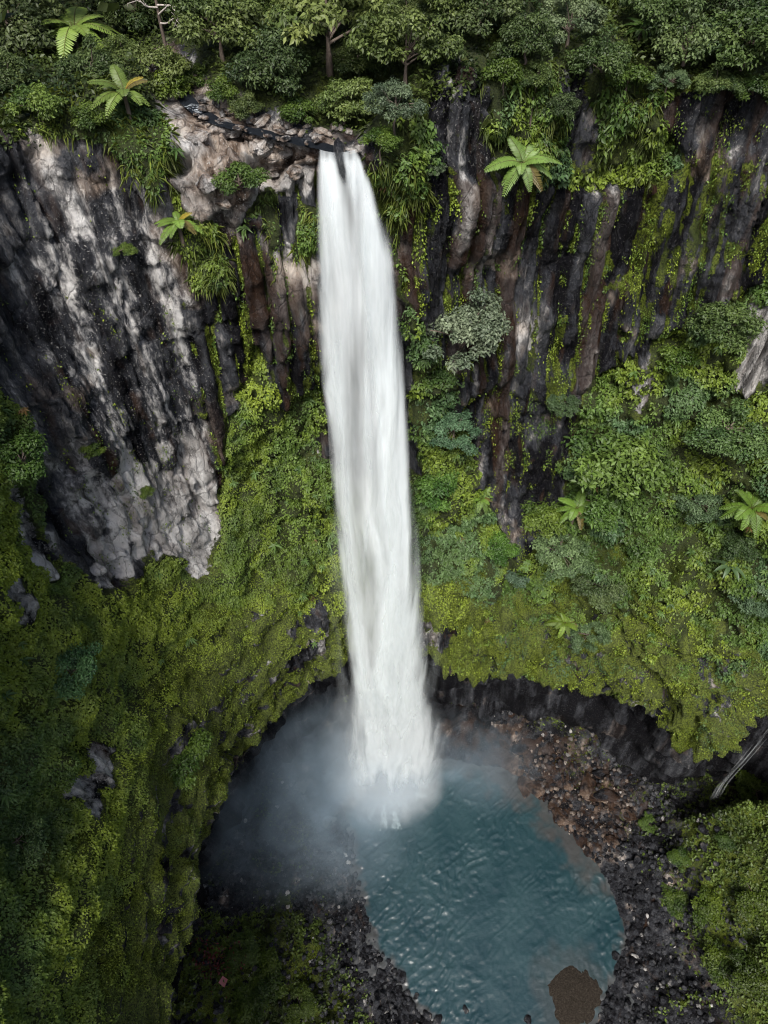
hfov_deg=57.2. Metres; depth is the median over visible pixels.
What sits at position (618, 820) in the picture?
boulder
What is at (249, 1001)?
bush
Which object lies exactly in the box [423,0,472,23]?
broadleaf tree
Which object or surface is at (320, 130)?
bank rock
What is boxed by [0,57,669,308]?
hanging grass
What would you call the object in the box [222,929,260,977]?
bush
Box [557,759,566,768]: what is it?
boulder
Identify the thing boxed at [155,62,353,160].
stream
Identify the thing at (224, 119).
ledge rock
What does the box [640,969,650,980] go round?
boulder
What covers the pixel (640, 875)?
boulder
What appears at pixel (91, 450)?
shrub
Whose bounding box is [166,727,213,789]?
shrub
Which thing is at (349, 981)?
boulder
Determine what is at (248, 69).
broadleaf tree
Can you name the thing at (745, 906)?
bush
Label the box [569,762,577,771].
boulder
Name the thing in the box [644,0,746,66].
broadleaf tree
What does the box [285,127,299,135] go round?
bank rock
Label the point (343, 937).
boulder
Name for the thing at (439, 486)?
shrub
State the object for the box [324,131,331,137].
bank rock
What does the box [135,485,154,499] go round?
shrub
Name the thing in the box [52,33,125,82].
broadleaf tree
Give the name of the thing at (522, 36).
broadleaf tree
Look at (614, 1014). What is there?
boulder
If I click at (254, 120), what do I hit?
bank rock
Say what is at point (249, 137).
ledge rock
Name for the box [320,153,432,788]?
waterfall
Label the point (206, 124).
ledge rock
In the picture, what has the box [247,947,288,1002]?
bush
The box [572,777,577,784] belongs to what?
boulder
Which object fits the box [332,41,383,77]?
shrub
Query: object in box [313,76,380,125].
shrub
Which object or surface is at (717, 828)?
boulder
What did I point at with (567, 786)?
boulder
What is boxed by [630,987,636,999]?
boulder
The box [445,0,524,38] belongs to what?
broadleaf tree
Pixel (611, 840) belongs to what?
boulder
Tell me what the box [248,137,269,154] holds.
ledge rock
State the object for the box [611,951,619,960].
boulder
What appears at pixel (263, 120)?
bank rock
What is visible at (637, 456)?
shrub
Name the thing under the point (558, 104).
shrub
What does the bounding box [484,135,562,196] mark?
tree fern
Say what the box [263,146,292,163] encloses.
ledge rock
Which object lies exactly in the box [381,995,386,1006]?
boulder
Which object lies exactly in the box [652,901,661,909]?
boulder
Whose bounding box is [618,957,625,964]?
boulder
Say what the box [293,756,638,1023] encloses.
water
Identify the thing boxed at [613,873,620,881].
boulder
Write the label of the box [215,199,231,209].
ledge rock
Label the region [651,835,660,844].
boulder
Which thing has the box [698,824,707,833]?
boulder
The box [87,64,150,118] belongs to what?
tree fern
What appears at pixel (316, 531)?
wild ferns
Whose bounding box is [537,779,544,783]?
boulder
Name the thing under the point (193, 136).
ledge rock
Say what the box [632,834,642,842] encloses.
boulder
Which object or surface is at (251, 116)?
bank rock
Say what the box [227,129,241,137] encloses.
ledge rock
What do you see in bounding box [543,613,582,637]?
fern
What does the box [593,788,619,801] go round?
boulder
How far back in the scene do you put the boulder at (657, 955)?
80.34 m
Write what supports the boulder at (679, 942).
on the ground at (466, 734)
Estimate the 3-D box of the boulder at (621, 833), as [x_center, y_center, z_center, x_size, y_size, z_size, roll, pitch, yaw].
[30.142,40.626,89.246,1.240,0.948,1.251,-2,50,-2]
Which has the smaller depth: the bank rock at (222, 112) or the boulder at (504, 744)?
the bank rock at (222, 112)
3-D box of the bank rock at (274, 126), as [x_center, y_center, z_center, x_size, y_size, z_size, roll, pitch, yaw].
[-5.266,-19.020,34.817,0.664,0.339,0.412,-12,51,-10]
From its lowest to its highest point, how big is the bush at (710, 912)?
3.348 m
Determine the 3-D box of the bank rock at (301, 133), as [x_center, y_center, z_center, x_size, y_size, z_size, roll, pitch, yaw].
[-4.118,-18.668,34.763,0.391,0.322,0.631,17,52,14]
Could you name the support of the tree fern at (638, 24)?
on the hillside
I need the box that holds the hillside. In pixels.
[0,0,767,143]
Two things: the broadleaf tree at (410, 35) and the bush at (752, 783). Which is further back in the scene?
the bush at (752, 783)
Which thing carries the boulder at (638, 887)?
on the ground at (466, 734)
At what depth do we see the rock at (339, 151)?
33.46 m
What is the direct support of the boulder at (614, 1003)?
on the ground at (466, 734)
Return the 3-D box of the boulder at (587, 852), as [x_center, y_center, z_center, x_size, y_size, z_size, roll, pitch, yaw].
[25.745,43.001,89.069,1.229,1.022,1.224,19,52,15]
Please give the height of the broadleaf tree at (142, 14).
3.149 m
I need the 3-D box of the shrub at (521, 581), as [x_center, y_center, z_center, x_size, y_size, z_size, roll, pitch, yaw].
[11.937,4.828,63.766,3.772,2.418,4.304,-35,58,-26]
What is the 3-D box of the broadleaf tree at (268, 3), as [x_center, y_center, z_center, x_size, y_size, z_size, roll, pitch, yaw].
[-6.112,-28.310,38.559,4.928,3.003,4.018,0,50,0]
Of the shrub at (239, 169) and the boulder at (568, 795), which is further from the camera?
the boulder at (568, 795)
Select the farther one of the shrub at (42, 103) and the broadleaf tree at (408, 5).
the broadleaf tree at (408, 5)
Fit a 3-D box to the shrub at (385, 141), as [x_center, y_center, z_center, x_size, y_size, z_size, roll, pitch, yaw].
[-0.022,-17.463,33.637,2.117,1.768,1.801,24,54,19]
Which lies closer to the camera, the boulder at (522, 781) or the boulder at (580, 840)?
the boulder at (580, 840)
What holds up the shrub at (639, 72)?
on the cliff
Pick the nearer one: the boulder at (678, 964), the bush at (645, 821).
the boulder at (678, 964)
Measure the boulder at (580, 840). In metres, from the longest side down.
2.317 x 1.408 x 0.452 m
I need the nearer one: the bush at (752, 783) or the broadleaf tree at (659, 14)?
the broadleaf tree at (659, 14)
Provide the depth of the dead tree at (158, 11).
36.59 m
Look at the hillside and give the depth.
36.16 m
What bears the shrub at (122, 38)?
on the hillside
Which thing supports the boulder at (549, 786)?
on the ground at (466, 734)
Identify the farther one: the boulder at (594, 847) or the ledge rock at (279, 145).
the boulder at (594, 847)
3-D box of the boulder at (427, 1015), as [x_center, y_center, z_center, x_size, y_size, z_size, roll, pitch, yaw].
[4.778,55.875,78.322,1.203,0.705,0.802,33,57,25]
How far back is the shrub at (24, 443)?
32.78 m
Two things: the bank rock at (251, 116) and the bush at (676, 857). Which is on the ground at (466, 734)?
the bush at (676, 857)
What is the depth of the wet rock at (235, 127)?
33.56 m
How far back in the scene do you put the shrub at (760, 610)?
56.73 m
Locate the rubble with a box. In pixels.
[174,710,748,1023]
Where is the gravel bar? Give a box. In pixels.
[547,965,602,1023]
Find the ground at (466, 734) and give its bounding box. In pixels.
[173,693,767,1023]
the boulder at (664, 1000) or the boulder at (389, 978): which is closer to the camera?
the boulder at (664, 1000)
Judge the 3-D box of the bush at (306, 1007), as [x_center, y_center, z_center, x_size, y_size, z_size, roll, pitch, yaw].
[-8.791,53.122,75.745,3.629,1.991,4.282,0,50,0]
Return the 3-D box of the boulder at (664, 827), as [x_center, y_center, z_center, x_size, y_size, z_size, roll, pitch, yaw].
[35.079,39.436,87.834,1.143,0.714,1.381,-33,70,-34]
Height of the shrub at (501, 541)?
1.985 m
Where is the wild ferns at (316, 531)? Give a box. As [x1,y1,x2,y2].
[0,81,767,962]
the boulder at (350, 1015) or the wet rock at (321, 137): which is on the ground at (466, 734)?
the boulder at (350, 1015)
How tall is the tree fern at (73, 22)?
2.194 m
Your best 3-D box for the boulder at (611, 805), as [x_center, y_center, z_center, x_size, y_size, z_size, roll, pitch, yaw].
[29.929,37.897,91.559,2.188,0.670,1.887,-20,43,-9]
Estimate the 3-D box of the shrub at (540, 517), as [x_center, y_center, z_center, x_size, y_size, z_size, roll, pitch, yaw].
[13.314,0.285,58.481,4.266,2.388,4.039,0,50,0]
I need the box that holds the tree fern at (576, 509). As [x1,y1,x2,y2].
[556,488,590,540]
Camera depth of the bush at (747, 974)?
72.28 m
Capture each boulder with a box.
[329,896,335,907]
[335,923,341,932]
[337,1010,344,1018]
[338,979,346,987]
[339,934,346,942]
[345,979,351,988]
[346,1010,354,1019]
[347,875,353,882]
[348,944,354,953]
[361,934,365,942]
[362,917,368,921]
[368,959,375,964]
[375,968,385,982]
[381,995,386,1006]
[386,976,394,981]
[386,981,392,989]
[395,970,405,983]
[396,985,402,992]
[406,1000,415,1013]
[423,1009,431,1020]
[432,1014,442,1023]
[463,1005,468,1013]
[499,739,509,751]
[511,738,536,754]
[517,776,530,798]
[524,1015,531,1023]
[525,780,544,797]
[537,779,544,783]
[544,754,553,765]
[545,783,553,790]
[548,798,561,808]
[552,807,568,825]
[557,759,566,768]
[561,772,573,791]
[565,791,572,800]
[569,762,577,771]
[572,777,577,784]
[573,830,584,847]
[579,772,596,800]
[583,846,591,856]
[587,840,601,852]
[588,792,596,801]
[592,768,609,778]
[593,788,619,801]
[598,1012,605,1021]
[603,834,619,848]
[604,995,610,1004]
[604,1004,610,1018]
[606,801,618,813]
[609,996,620,1012]
[609,1009,619,1019]
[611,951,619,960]
[613,807,620,814]
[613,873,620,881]
[614,815,622,823]
[617,827,626,837]
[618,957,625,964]
[621,807,637,820]
[622,892,631,903]
[627,860,636,868]
[629,925,640,935]
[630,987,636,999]
[631,987,641,998]
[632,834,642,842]
[633,855,640,864]
[635,884,644,890]
[637,873,643,878]
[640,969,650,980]
[644,927,652,937]
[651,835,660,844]
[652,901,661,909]
[655,892,661,903]
[655,953,659,960]
[659,847,665,853]
[660,823,668,834]
[660,995,669,1006]
[661,860,669,868]
[667,975,677,986]
[673,958,682,968]
[676,939,683,945]
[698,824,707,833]
[700,842,706,852]
[713,861,719,866]
[714,825,721,833]
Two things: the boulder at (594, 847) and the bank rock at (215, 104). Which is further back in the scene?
the boulder at (594, 847)
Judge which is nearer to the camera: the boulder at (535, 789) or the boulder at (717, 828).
the boulder at (717, 828)
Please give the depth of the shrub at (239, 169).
33.35 m
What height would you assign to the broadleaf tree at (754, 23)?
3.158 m
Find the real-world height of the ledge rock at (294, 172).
0.564 m
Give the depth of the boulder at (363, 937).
82.74 m
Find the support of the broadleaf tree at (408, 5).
on the hillside
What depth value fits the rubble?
83.83 m
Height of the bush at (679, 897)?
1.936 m
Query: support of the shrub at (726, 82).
on the cliff
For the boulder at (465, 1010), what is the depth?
78.52 m
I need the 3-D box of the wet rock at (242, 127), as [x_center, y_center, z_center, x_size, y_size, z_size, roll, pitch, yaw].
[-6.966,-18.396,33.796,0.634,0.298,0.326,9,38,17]
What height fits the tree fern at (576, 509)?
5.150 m
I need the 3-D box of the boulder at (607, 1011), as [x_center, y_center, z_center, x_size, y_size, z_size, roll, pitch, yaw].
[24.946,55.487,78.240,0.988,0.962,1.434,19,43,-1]
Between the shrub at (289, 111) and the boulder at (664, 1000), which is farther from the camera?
the boulder at (664, 1000)
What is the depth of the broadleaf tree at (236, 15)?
34.19 m
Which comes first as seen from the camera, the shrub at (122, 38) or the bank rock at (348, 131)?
the bank rock at (348, 131)
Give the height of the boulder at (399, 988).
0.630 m
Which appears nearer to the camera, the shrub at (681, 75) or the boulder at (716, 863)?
the shrub at (681, 75)
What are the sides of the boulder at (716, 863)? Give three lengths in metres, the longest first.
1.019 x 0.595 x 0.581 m
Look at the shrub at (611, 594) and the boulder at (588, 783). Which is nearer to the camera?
the shrub at (611, 594)
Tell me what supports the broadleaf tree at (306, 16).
on the hillside
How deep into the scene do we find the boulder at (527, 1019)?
77.94 m
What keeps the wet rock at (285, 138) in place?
in the stream
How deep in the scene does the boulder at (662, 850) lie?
86.09 m
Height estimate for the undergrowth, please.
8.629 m
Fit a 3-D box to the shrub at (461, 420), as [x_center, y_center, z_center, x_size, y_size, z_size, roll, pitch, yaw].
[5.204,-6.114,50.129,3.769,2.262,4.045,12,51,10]
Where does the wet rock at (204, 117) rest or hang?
in the stream
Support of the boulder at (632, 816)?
on the ground at (466, 734)
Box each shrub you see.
[0,47,38,93]
[0,426,48,484]
[1,80,69,122]
[1,812,48,870]
[48,640,102,699]
[68,99,111,130]
[78,440,106,459]
[100,33,137,52]
[104,43,192,91]
[110,242,137,256]
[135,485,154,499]
[149,69,193,101]
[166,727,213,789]
[181,63,208,86]
[203,74,239,103]
[210,160,271,196]
[227,89,265,120]
[277,94,317,123]
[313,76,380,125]
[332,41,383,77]
[352,76,379,100]
[358,124,403,165]
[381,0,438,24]
[399,286,512,374]
[414,469,459,511]
[423,34,467,58]
[426,156,446,175]
[427,408,481,455]
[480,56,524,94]
[485,531,521,566]
[505,570,532,589]
[518,59,557,126]
[520,500,568,539]
[529,531,597,582]
[540,91,581,120]
[546,393,581,417]
[561,425,670,505]
[565,485,630,535]
[569,572,628,614]
[569,620,611,653]
[606,63,655,107]
[646,63,691,108]
[655,343,698,378]
[670,490,728,525]
[681,397,767,463]
[682,299,767,356]
[693,62,746,94]
[720,528,763,561]
[727,580,767,617]
[733,75,767,104]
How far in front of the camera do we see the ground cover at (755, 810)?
78.86 m
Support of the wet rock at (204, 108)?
in the stream
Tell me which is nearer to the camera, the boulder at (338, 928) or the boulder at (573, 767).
the boulder at (338, 928)
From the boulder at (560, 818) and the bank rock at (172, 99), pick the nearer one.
the bank rock at (172, 99)
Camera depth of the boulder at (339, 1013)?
76.62 m
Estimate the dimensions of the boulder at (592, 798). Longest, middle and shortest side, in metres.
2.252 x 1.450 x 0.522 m
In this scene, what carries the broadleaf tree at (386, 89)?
on the hillside
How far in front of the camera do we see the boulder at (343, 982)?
79.15 m
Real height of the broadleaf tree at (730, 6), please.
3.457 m
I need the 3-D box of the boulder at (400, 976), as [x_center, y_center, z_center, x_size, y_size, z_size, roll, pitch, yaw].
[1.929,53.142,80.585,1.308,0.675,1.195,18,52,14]
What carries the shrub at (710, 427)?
on the cliff
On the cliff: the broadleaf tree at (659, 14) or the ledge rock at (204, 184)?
the ledge rock at (204, 184)
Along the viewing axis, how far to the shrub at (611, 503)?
55.25 m
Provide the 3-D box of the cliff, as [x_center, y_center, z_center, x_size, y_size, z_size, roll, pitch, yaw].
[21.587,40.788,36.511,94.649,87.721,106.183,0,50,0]
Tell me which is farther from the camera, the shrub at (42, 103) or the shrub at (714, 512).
the shrub at (714, 512)
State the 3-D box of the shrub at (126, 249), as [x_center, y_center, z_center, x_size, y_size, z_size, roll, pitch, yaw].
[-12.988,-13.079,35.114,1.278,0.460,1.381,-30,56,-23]
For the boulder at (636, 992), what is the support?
on the ground at (466, 734)
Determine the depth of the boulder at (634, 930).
82.60 m
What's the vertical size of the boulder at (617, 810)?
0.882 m
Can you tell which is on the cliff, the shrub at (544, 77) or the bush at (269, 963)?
the shrub at (544, 77)
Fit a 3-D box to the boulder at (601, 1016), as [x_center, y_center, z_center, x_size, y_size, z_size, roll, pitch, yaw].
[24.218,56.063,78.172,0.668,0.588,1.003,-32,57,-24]
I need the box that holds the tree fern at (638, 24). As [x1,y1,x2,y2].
[624,17,649,47]
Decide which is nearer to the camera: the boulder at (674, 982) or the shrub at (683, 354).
the shrub at (683, 354)
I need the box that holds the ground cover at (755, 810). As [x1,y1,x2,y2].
[174,695,767,1023]
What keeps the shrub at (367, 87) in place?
on the hillside
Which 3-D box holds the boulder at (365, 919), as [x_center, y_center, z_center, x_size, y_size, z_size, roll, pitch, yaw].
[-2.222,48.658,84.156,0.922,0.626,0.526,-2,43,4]
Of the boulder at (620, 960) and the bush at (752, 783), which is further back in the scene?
the bush at (752, 783)
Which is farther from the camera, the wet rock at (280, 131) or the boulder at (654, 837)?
the boulder at (654, 837)
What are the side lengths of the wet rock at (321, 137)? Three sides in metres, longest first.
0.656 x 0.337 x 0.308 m
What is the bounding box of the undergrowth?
[0,0,767,150]
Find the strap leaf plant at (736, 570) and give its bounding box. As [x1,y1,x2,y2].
[710,557,748,581]
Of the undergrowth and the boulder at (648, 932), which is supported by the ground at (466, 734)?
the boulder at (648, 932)
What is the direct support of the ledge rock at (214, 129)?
on the cliff
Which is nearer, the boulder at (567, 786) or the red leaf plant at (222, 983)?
the red leaf plant at (222, 983)
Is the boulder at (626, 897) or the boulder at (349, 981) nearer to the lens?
the boulder at (349, 981)
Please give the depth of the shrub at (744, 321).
44.05 m
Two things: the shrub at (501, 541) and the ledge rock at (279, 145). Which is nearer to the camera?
the ledge rock at (279, 145)
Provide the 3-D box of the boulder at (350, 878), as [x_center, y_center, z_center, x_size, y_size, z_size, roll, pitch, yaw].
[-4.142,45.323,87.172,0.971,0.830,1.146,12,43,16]
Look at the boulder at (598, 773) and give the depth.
93.69 m
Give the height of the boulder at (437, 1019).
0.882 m
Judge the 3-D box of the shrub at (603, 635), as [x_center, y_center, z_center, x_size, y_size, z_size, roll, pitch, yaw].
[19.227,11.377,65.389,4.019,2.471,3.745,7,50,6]
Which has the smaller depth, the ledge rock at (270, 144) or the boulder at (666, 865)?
the ledge rock at (270, 144)
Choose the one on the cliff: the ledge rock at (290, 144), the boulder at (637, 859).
the ledge rock at (290, 144)
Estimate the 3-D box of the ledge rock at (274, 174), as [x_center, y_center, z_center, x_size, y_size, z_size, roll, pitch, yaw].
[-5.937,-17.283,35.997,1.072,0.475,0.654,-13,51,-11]
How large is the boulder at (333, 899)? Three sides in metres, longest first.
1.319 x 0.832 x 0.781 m
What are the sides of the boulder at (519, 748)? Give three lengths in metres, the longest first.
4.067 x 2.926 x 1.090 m
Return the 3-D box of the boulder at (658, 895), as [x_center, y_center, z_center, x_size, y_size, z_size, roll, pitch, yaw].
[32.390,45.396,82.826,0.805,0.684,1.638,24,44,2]
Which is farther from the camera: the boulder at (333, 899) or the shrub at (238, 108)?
the boulder at (333, 899)
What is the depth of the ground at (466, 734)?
85.70 m
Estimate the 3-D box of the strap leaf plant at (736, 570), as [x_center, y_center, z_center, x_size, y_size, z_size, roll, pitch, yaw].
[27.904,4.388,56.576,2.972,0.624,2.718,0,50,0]
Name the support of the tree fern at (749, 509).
on the cliff
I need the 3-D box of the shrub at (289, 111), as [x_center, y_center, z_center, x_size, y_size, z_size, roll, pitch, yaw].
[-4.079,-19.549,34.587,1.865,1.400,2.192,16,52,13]
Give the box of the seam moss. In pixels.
[2,98,767,589]
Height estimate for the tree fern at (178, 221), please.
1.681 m
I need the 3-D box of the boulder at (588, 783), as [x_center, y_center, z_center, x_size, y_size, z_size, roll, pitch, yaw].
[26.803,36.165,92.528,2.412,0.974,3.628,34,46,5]
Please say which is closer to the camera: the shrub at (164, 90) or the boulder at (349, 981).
the shrub at (164, 90)
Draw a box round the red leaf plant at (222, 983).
[187,931,245,997]
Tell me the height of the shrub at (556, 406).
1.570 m
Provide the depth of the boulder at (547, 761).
94.33 m
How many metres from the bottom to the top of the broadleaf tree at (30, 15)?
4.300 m
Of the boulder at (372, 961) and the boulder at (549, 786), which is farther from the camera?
the boulder at (549, 786)
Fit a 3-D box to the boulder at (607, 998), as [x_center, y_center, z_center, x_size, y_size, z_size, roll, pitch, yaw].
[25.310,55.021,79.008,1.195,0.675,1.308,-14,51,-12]
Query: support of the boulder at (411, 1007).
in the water
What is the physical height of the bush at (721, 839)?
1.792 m
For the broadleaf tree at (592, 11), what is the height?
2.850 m
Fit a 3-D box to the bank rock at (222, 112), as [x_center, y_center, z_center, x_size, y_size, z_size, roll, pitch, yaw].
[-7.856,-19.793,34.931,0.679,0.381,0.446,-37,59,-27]
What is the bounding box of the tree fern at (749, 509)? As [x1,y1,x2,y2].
[719,490,767,537]
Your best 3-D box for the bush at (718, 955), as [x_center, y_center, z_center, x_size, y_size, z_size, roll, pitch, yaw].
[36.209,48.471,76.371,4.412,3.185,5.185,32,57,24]
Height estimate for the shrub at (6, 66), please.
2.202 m
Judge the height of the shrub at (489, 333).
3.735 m
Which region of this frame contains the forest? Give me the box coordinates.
[0,0,274,47]
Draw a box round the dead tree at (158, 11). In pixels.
[127,0,177,47]
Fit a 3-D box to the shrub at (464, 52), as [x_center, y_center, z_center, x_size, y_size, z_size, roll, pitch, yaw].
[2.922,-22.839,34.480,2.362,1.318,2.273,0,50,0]
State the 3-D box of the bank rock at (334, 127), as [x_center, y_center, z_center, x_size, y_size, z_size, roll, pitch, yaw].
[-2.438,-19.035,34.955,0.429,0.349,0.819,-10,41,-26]
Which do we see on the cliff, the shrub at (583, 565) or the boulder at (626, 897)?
the shrub at (583, 565)
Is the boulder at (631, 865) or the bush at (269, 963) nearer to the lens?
the bush at (269, 963)
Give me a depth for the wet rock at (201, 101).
34.71 m
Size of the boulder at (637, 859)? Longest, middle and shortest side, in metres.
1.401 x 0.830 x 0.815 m
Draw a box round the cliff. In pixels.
[0,62,767,1023]
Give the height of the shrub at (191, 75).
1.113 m
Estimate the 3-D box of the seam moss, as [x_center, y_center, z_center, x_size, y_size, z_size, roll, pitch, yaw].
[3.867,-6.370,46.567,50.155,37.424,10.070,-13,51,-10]
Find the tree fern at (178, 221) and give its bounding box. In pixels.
[154,211,203,246]
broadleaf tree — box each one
[0,0,65,55]
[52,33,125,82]
[95,0,173,31]
[164,0,264,61]
[222,20,313,96]
[256,0,275,12]
[259,0,397,78]
[355,0,466,83]
[362,77,428,135]
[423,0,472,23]
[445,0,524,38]
[490,7,558,66]
[539,0,610,47]
[560,23,633,78]
[617,0,694,47]
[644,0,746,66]
[687,0,767,17]
[700,0,767,71]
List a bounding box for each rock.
[165,93,182,101]
[184,129,208,143]
[195,174,218,194]
[198,99,206,103]
[198,105,212,111]
[198,114,208,119]
[203,120,210,127]
[206,124,229,138]
[212,99,219,107]
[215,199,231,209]
[217,117,232,122]
[219,108,229,117]
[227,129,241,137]
[232,124,241,130]
[232,125,244,131]
[242,133,255,140]
[246,114,253,123]
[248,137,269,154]
[250,116,269,126]
[254,113,270,127]
[262,171,278,177]
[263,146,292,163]
[266,140,273,148]
[270,123,281,130]
[273,141,285,150]
[274,129,284,133]
[280,135,290,141]
[283,120,293,128]
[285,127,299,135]
[285,136,296,146]
[286,165,303,180]
[297,129,305,136]
[312,134,324,140]
[313,127,327,134]
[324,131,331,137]
[330,123,337,130]
[333,137,346,167]
[338,124,344,131]
[345,128,352,134]
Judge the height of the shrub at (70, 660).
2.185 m
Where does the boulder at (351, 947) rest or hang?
on the ground at (466, 734)
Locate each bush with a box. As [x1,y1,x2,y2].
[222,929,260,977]
[229,978,271,1023]
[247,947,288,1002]
[284,983,317,1023]
[637,811,654,832]
[660,882,688,919]
[666,846,691,872]
[690,885,725,930]
[700,932,736,991]
[713,830,736,852]
[727,946,767,1003]
[732,768,767,802]
[735,873,767,920]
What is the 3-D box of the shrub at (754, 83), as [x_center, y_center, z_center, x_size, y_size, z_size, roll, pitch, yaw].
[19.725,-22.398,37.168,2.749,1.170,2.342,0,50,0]
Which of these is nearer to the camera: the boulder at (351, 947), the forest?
the forest
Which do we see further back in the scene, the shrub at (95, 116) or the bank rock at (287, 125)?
the bank rock at (287, 125)
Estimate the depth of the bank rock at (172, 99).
35.20 m
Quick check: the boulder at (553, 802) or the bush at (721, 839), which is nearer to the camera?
the bush at (721, 839)
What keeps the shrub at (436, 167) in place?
on the cliff
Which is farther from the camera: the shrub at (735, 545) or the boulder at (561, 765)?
the boulder at (561, 765)
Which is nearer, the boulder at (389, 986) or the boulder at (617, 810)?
the boulder at (389, 986)
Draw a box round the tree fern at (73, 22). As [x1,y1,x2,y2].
[38,6,126,57]
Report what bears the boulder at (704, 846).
on the ground at (466, 734)
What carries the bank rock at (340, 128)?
on the hillside
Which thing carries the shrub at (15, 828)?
on the cliff
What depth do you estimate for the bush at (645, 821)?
89.08 m
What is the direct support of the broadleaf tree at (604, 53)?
on the hillside
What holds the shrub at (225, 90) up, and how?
on the hillside
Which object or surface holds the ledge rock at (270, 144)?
on the cliff
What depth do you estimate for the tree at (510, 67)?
34.46 m
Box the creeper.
[0,62,767,1023]
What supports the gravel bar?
on the ground at (466, 734)
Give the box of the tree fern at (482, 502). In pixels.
[472,487,493,513]
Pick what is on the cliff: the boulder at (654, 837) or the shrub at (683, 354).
the shrub at (683, 354)
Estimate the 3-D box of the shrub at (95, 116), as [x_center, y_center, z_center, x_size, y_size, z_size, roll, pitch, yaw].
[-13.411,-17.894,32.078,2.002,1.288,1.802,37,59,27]
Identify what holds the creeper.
attached to the cliff
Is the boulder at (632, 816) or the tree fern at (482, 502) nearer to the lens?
the tree fern at (482, 502)
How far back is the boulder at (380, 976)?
80.42 m

